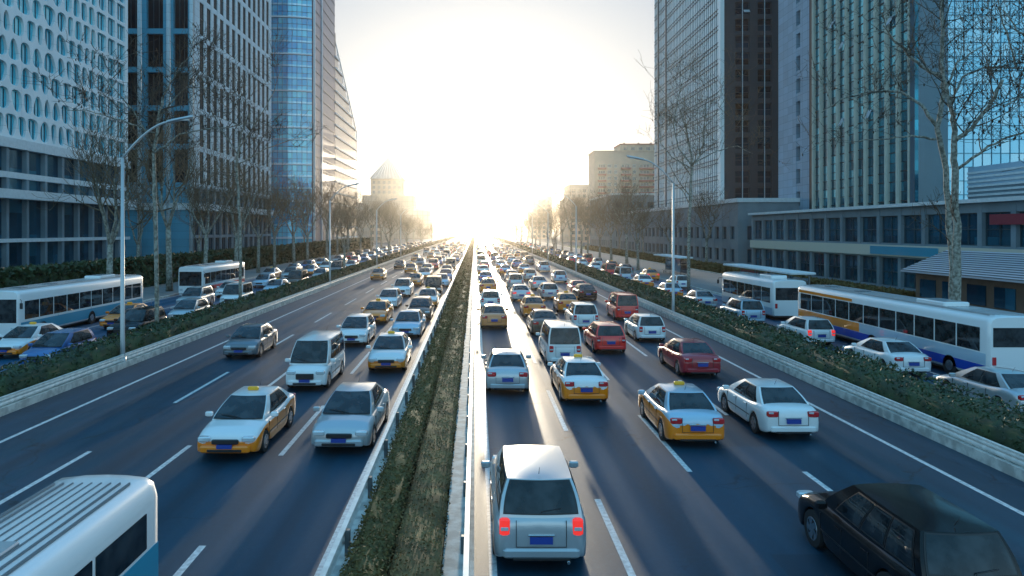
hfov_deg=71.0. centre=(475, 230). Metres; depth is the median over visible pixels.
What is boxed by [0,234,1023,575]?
road
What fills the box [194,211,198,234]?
podium window
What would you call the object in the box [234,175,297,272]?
plane tree
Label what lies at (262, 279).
hatchback car
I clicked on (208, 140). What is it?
window
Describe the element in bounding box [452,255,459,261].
sedan car
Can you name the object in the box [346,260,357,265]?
taxi
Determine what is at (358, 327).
hatchback car
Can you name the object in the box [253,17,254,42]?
window
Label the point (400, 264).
sedan car
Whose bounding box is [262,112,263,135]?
window
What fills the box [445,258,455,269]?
minivan
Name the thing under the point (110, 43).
window
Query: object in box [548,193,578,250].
plane tree
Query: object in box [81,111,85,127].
window
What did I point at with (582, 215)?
plane tree
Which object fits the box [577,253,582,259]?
taxi
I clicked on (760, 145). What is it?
window
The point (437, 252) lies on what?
sedan car
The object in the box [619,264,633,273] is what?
sedan car
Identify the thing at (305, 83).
blue glass tower
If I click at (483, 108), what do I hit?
sky
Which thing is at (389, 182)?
window
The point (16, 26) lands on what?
window
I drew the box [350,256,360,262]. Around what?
sedan car
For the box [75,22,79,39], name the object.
window
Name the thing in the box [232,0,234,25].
window
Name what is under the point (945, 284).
window
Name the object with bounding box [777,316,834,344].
hatchback car
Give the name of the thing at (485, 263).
sedan car
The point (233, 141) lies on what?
window
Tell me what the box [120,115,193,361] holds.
street lamp
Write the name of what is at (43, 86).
window
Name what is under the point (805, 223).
window
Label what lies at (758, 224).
window
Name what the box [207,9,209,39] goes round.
window
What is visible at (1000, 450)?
guard rail
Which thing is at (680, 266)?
bus shelter
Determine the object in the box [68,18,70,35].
window
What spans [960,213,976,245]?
window
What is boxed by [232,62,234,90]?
window
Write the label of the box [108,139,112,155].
window
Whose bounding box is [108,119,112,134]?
window
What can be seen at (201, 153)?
window
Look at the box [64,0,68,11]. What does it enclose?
window
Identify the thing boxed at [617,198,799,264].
shop row
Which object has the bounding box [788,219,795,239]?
window
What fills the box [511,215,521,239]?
plane tree
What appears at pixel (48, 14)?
window
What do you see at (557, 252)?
minivan
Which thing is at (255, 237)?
podium window
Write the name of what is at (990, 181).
clad annex
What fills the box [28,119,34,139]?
window
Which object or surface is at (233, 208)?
plane tree
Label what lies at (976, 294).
window
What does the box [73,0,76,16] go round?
window
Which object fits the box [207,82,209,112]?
window
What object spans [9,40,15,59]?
window
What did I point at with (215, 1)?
window
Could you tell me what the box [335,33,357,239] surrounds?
stepped glass block
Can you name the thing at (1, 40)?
window
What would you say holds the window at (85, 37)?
in the perforated office
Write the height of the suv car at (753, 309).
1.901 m
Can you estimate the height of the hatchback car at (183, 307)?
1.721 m
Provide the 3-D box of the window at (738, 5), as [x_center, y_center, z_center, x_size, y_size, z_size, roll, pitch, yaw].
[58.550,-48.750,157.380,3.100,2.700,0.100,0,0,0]
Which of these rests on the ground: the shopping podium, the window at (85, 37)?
the shopping podium
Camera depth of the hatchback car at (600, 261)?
131.49 m
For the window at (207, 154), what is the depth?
156.71 m
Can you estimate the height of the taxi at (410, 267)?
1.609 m
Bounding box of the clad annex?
[967,161,1023,198]
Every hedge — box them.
[0,236,454,396]
[0,237,373,287]
[338,237,473,575]
[384,237,474,575]
[493,236,1023,453]
[584,244,915,296]
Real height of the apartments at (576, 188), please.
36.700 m
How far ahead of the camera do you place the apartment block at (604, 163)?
345.05 m
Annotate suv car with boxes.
[107,303,166,338]
[176,286,214,304]
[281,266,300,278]
[346,252,354,259]
[367,251,375,257]
[391,278,413,296]
[429,258,438,268]
[434,256,442,264]
[481,445,585,564]
[506,273,523,288]
[524,255,534,263]
[536,261,549,271]
[563,301,598,326]
[719,298,764,322]
[796,483,1021,575]
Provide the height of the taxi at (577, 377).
1.661 m
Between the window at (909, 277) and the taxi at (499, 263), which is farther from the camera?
the taxi at (499, 263)
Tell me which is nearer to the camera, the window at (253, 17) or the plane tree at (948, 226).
the plane tree at (948, 226)
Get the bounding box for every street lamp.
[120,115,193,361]
[329,183,358,281]
[376,198,396,266]
[400,206,415,256]
[520,209,532,253]
[531,203,548,259]
[552,192,576,271]
[627,155,674,315]
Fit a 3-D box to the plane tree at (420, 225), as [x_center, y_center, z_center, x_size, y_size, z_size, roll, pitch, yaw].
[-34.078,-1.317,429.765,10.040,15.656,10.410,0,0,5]
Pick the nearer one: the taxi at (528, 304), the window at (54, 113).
the taxi at (528, 304)
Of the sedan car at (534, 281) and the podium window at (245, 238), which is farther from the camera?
the podium window at (245, 238)
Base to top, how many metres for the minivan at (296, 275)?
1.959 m
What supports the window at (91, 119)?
in the perforated office
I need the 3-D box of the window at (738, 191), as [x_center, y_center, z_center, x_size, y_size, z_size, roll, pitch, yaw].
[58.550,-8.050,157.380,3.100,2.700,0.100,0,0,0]
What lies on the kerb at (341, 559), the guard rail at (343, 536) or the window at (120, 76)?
the guard rail at (343, 536)
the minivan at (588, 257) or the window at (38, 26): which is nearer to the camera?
the window at (38, 26)
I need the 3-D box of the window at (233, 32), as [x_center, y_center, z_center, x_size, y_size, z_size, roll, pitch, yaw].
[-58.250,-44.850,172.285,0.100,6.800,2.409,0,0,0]
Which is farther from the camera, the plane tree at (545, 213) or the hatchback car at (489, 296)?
the plane tree at (545, 213)
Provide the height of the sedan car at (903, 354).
1.661 m
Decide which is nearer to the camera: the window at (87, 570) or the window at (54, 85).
the window at (87, 570)
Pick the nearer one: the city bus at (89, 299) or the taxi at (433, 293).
the city bus at (89, 299)
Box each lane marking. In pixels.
[0,271,403,503]
[146,372,285,478]
[173,240,466,575]
[485,253,635,575]
[487,239,832,490]
[602,372,691,471]
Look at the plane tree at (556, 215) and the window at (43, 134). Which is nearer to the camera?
the window at (43, 134)
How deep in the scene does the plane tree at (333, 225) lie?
230.06 m
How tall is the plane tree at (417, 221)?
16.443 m
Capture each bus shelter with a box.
[653,254,692,274]
[723,264,815,284]
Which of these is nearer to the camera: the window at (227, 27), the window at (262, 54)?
the window at (227, 27)
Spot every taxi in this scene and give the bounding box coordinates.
[0,322,63,356]
[99,302,146,327]
[197,383,295,452]
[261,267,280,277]
[263,278,288,290]
[303,264,318,273]
[315,257,328,265]
[319,260,331,269]
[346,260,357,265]
[361,298,392,322]
[366,331,411,369]
[370,267,386,279]
[404,262,416,272]
[408,272,423,285]
[411,253,419,260]
[415,287,439,306]
[418,267,432,277]
[427,251,434,258]
[441,264,452,271]
[477,264,489,275]
[478,277,497,292]
[495,260,505,268]
[499,264,510,274]
[514,251,519,256]
[517,263,529,272]
[518,294,545,315]
[548,354,607,401]
[551,291,578,311]
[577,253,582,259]
[606,260,618,265]
[631,273,653,286]
[638,381,723,443]
[640,268,659,279]
[655,281,682,295]
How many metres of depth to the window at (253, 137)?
188.29 m
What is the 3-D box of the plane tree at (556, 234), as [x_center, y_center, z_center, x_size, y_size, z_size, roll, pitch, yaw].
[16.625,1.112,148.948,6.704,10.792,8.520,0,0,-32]
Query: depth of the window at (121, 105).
126.14 m
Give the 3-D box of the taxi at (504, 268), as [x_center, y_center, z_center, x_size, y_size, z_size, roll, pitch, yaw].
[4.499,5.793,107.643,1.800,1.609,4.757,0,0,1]
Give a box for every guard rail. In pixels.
[0,236,458,406]
[319,236,472,575]
[461,244,474,575]
[487,235,1023,466]
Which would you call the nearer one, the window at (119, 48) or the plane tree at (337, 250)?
the window at (119, 48)
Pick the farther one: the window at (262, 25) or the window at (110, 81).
the window at (262, 25)
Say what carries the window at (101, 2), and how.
in the perforated office
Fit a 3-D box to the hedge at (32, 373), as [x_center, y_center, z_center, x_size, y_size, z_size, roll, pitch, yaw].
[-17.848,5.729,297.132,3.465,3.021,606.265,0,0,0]
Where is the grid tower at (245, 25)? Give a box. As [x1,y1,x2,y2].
[125,0,273,257]
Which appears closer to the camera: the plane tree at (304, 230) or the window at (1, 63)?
the window at (1, 63)
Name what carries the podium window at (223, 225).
in the grid tower at (245, 25)
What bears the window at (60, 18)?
in the perforated office
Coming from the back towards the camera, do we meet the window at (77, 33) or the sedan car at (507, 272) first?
the window at (77, 33)
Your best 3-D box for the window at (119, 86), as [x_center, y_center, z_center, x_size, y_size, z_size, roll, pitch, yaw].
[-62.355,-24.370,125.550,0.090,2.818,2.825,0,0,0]
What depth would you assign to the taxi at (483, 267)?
104.08 m
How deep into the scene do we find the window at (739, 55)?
157.44 m
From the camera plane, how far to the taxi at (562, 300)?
57.77 m
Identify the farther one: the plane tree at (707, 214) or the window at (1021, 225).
the plane tree at (707, 214)
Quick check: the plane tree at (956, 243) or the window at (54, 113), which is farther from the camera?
the window at (54, 113)
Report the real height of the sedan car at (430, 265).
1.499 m
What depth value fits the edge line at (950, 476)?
21.05 m
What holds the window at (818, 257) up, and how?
in the shopping podium
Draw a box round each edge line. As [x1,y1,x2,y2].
[0,236,461,442]
[314,242,469,575]
[475,236,496,575]
[496,241,1023,515]
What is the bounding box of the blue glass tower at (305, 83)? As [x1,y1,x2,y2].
[271,0,334,244]
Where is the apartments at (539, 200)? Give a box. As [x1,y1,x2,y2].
[527,196,551,238]
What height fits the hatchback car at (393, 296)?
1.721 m
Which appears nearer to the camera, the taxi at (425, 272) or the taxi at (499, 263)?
the taxi at (425, 272)
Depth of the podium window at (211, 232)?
158.98 m
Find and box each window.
[0,36,3,53]
[0,61,3,79]
[0,86,5,107]
[2,0,10,5]
[4,12,6,29]
[6,114,13,134]
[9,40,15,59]
[10,64,15,84]
[11,90,18,110]
[12,16,20,35]
[17,0,26,14]
[18,117,23,136]
[20,43,27,63]
[21,69,26,88]
[24,94,28,112]
[27,21,32,40]
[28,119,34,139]
[32,1,38,18]
[32,73,36,90]
[33,50,38,66]
[33,97,39,116]
[38,26,39,41]
[40,123,46,141]
[41,76,45,93]
[43,5,52,25]
[44,54,52,73]
[45,29,50,49]
[45,103,47,117]
[51,79,58,98]
[51,125,53,140]
[52,104,57,120]
[56,35,64,55]
[57,13,63,31]
[58,59,62,76]
[59,128,61,144]
[62,106,66,123]
[63,84,67,100]
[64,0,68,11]
[66,129,69,144]
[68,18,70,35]
[69,41,72,57]
[72,87,77,103]
[72,108,76,125]
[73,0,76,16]
[73,65,77,81]
[74,131,78,147]
[74,561,92,575]
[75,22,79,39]
[77,45,80,61]
[81,4,84,20]
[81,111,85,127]
[83,26,87,42]
[83,133,87,149]
[89,7,91,24]
[89,71,92,88]
[89,114,92,129]
[90,93,93,109]
[95,514,146,575]
[97,12,103,30]
[97,33,103,50]
[97,55,103,71]
[97,75,103,91]
[97,116,99,131]
[98,96,103,112]
[99,0,103,9]
[108,0,112,15]
[108,18,112,36]
[108,39,112,55]
[108,58,112,75]
[108,78,112,95]
[108,100,112,114]
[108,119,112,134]
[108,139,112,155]
[117,0,122,40]
[117,44,122,60]
[117,63,122,80]
[117,83,122,99]
[117,102,122,119]
[117,123,122,137]
[117,142,122,157]
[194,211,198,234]
[194,238,197,252]
[200,3,202,35]
[200,40,202,72]
[200,80,202,109]
[200,115,202,145]
[200,152,202,183]
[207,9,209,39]
[207,46,209,75]
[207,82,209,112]
[207,118,209,148]
[207,154,209,184]
[209,212,212,234]
[209,238,212,249]
[214,0,216,10]
[214,14,216,45]
[214,50,216,79]
[214,86,216,115]
[214,121,216,150]
[214,156,216,186]
[215,213,218,234]
[215,237,218,249]
[220,0,222,15]
[220,19,222,49]
[220,54,222,83]
[220,88,222,117]
[220,124,222,152]
[220,158,222,186]
[222,213,224,234]
[222,237,224,249]
[226,0,228,20]
[226,24,228,53]
[226,58,228,87]
[226,92,228,120]
[226,126,228,154]
[228,216,230,234]
[228,237,230,248]
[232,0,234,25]
[232,29,234,57]
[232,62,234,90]
[232,96,234,123]
[232,128,234,156]
[238,2,239,29]
[238,34,239,61]
[238,66,239,92]
[243,7,244,33]
[243,38,244,65]
[243,70,244,96]
[243,133,244,159]
[244,237,246,247]
[248,12,249,38]
[248,43,249,68]
[248,73,249,99]
[248,135,249,160]
[249,215,251,233]
[249,237,251,246]
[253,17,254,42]
[253,47,254,72]
[253,77,254,101]
[253,107,254,132]
[253,137,254,161]
[254,215,256,233]
[254,236,256,245]
[258,0,259,17]
[258,21,259,46]
[258,51,259,75]
[258,80,259,105]
[262,0,263,21]
[262,25,263,49]
[262,54,263,78]
[262,84,263,107]
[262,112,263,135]
[262,141,263,165]
[263,216,265,233]
[266,1,267,25]
[266,29,267,53]
[266,57,267,81]
[266,86,267,109]
[266,142,267,166]
[373,181,400,193]
[640,170,648,173]
[735,2,748,13]
[735,19,748,30]
[735,36,748,47]
[735,53,748,64]
[735,70,748,81]
[735,86,748,97]
[735,103,748,114]
[735,120,748,131]
[735,137,748,148]
[735,154,748,165]
[735,171,748,182]
[735,188,748,197]
[748,226,751,239]
[748,249,751,262]
[755,220,761,238]
[755,249,761,265]
[758,2,770,13]
[758,19,770,30]
[758,36,770,47]
[758,53,770,64]
[758,70,770,81]
[758,86,770,97]
[758,103,770,114]
[758,120,770,131]
[758,137,770,148]
[758,154,770,165]
[758,171,770,182]
[758,188,770,197]
[765,220,771,238]
[765,250,771,266]
[776,220,783,239]
[776,250,783,268]
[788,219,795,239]
[788,251,795,269]
[801,219,809,240]
[801,252,809,271]
[814,218,823,240]
[814,253,823,276]
[829,218,839,241]
[829,254,839,278]
[845,217,856,241]
[845,255,856,280]
[863,216,876,242]
[863,256,876,283]
[883,216,897,242]
[883,257,897,286]
[904,215,920,243]
[904,259,920,288]
[920,279,935,297]
[928,214,947,244]
[942,281,948,298]
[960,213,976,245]
[967,284,985,305]
[986,212,1010,246]
[994,287,1015,310]
[1020,211,1023,246]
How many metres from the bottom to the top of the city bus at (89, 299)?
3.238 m
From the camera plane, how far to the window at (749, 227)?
124.48 m
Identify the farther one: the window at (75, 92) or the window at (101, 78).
the window at (101, 78)
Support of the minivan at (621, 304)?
on the road at (728, 504)
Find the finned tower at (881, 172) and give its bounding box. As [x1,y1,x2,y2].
[778,0,947,209]
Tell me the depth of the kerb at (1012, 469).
26.17 m
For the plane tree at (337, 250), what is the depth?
172.37 m
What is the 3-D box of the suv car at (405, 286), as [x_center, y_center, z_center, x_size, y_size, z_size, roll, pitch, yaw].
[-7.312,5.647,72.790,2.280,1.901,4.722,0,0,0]
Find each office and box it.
[0,0,135,267]
[357,203,369,237]
[369,214,393,241]
[559,198,588,241]
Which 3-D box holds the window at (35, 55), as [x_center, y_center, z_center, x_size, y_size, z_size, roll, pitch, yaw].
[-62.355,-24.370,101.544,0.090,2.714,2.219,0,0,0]
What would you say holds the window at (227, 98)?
in the grid tower at (245, 25)
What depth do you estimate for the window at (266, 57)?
200.29 m
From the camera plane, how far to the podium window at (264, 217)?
199.02 m
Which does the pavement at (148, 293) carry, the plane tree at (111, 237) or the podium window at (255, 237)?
the plane tree at (111, 237)
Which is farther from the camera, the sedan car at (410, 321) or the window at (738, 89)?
the window at (738, 89)
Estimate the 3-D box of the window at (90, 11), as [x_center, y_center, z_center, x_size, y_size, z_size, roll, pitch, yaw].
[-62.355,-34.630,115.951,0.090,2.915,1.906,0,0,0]
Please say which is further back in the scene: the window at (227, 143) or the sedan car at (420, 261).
the window at (227, 143)
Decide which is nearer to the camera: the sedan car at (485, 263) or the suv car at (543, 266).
the suv car at (543, 266)
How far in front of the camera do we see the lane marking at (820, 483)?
19.37 m
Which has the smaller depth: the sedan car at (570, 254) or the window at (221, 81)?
the window at (221, 81)
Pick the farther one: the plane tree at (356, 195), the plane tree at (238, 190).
the plane tree at (356, 195)
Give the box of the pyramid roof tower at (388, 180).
[362,151,432,238]
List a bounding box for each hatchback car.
[19,324,96,365]
[168,298,209,317]
[252,273,275,287]
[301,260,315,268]
[336,311,375,344]
[359,254,368,258]
[376,288,401,307]
[405,294,433,319]
[478,289,502,308]
[522,268,536,279]
[536,282,558,298]
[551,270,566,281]
[582,321,625,351]
[591,258,603,264]
[624,313,665,340]
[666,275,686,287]
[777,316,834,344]
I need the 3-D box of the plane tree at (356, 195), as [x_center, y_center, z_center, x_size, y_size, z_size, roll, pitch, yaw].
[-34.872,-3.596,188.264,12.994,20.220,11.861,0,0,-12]
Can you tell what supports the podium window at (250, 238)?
in the grid tower at (245, 25)
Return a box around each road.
[0,234,462,371]
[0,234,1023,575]
[486,234,946,383]
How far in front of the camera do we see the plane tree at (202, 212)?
118.72 m
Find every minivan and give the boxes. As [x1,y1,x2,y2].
[220,282,252,304]
[285,330,344,387]
[287,269,307,282]
[331,260,345,269]
[354,249,362,255]
[423,247,429,254]
[423,275,443,295]
[439,245,444,250]
[443,249,449,256]
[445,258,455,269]
[477,255,485,264]
[490,252,497,260]
[520,251,527,260]
[536,320,581,363]
[555,250,561,255]
[582,253,592,262]
[601,263,616,273]
[605,291,638,319]
[613,266,632,278]
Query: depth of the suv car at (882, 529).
12.48 m
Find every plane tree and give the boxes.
[22,17,259,321]
[34,95,177,273]
[92,168,169,256]
[106,100,241,290]
[166,181,228,250]
[169,136,258,263]
[183,22,324,297]
[200,143,286,260]
[214,193,261,238]
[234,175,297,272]
[248,169,311,267]
[257,184,295,233]
[261,172,324,263]
[267,171,328,259]
[290,210,319,242]
[300,172,360,258]
[314,187,357,254]
[318,209,342,239]
[320,179,363,251]
[320,193,377,267]
[342,209,364,237]
[345,202,377,248]
[361,196,389,250]
[365,199,406,256]
[371,196,395,248]
[378,198,400,245]
[390,202,407,243]
[394,212,417,249]
[408,214,421,240]
[413,217,426,240]
[414,223,430,245]
[425,222,437,241]
[505,220,519,241]
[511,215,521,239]
[512,224,527,244]
[518,216,527,240]
[520,212,546,249]
[520,213,533,241]
[524,204,554,244]
[524,205,540,229]
[537,202,556,246]
[539,214,567,255]
[541,206,563,248]
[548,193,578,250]
[551,186,583,251]
[563,187,603,253]
[568,192,605,252]
[577,189,618,257]
[581,183,629,260]
[587,211,612,236]
[591,165,663,263]
[608,208,632,248]
[609,184,662,269]
[623,203,660,252]
[636,24,789,292]
[648,202,686,253]
[678,179,736,261]
[795,0,1021,299]
[884,0,1023,300]
[927,0,1023,171]
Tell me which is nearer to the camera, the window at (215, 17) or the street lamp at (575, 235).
the street lamp at (575, 235)
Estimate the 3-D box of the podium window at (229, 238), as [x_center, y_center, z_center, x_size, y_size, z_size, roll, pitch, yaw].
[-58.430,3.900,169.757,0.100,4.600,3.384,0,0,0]
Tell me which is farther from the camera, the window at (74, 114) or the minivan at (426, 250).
the minivan at (426, 250)
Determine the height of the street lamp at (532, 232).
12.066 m
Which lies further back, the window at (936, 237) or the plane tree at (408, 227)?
the plane tree at (408, 227)
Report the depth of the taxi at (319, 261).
131.10 m
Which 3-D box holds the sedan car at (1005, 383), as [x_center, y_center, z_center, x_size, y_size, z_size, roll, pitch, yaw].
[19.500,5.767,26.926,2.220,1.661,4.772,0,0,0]
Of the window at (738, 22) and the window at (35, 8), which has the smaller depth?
the window at (35, 8)
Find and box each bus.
[0,274,142,334]
[0,475,157,575]
[174,260,244,293]
[717,272,805,316]
[791,284,1023,373]
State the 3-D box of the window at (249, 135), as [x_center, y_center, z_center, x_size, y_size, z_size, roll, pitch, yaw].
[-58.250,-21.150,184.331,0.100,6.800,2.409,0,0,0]
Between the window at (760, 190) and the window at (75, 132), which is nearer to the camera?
the window at (75, 132)
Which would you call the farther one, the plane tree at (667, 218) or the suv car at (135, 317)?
the plane tree at (667, 218)
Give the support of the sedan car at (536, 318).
on the road at (728, 504)
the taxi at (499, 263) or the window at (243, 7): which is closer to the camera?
the taxi at (499, 263)
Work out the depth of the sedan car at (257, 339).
37.67 m
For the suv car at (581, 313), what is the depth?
47.16 m
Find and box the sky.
[335,0,653,230]
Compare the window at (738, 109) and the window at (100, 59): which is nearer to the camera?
the window at (100, 59)
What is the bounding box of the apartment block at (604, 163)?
[588,143,653,243]
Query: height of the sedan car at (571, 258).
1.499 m
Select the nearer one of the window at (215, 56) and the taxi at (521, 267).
the taxi at (521, 267)
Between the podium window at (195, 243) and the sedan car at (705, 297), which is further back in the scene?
the podium window at (195, 243)
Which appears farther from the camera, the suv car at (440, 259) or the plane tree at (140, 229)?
the suv car at (440, 259)
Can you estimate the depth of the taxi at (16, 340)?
37.77 m
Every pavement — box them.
[143,233,460,299]
[487,233,721,292]
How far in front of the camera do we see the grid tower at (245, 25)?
152.72 m
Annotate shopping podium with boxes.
[748,196,1023,290]
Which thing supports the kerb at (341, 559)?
on the road at (728, 504)
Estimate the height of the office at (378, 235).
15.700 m
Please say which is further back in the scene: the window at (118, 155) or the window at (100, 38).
the window at (118, 155)
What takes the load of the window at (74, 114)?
in the perforated office
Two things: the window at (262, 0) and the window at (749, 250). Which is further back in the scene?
the window at (262, 0)
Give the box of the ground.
[373,231,589,245]
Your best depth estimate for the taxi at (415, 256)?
155.26 m
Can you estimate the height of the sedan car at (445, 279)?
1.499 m
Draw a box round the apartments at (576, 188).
[564,184,588,198]
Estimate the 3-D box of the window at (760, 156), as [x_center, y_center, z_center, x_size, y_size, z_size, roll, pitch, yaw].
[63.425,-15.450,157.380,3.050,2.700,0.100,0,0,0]
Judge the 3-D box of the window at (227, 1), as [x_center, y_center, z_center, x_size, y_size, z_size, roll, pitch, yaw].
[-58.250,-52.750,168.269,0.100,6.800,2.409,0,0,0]
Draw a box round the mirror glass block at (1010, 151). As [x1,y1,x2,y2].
[948,0,1023,199]
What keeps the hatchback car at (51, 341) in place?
on the service road at (98, 331)
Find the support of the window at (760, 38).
in the striped tower at (746, 31)
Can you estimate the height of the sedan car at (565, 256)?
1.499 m
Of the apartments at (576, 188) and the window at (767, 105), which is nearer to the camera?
the window at (767, 105)
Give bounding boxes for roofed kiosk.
[900,250,1023,313]
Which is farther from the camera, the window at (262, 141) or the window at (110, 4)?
the window at (262, 141)
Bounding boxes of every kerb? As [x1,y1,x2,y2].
[0,235,461,416]
[143,237,441,301]
[331,309,442,575]
[441,241,474,575]
[488,236,1023,481]
[498,236,721,294]
[509,236,721,274]
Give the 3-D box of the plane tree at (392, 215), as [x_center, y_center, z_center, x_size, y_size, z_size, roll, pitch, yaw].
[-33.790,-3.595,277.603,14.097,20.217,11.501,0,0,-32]
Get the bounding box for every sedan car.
[215,281,238,297]
[223,322,277,356]
[285,263,301,268]
[311,376,388,446]
[312,268,328,275]
[332,255,342,260]
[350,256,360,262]
[359,257,370,262]
[390,309,425,336]
[394,260,405,268]
[415,258,425,264]
[422,263,433,272]
[434,250,440,254]
[436,273,448,286]
[440,268,452,280]
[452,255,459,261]
[477,304,507,327]
[479,261,489,268]
[479,271,492,283]
[481,349,530,390]
[495,257,503,263]
[504,270,517,281]
[506,256,515,263]
[508,284,530,300]
[511,259,521,267]
[524,309,557,334]
[529,276,547,289]
[559,254,567,258]
[566,279,584,291]
[567,252,574,256]
[567,256,574,261]
[571,283,596,299]
[577,259,588,265]
[588,262,601,269]
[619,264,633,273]
[657,338,720,374]
[683,290,716,307]
[717,378,818,435]
[843,337,931,373]
[933,366,1023,411]
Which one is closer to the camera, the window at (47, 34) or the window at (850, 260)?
the window at (850, 260)
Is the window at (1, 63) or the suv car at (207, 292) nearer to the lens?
the suv car at (207, 292)
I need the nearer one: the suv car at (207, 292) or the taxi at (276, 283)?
the suv car at (207, 292)
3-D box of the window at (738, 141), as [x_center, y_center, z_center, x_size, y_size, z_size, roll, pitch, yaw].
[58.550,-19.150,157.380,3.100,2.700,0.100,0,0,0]
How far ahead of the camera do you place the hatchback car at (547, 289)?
68.15 m
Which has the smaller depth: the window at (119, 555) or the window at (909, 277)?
the window at (119, 555)
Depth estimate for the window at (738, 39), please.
157.44 m
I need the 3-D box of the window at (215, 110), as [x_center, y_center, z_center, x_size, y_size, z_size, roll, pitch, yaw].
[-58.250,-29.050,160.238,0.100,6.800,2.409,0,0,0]
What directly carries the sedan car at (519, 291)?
on the road at (728, 504)
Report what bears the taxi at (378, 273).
on the road at (728, 504)
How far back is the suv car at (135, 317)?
43.99 m
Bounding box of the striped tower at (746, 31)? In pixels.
[654,0,777,207]
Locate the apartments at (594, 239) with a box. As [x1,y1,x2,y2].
[590,193,653,248]
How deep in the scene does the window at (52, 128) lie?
105.67 m
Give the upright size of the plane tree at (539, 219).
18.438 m

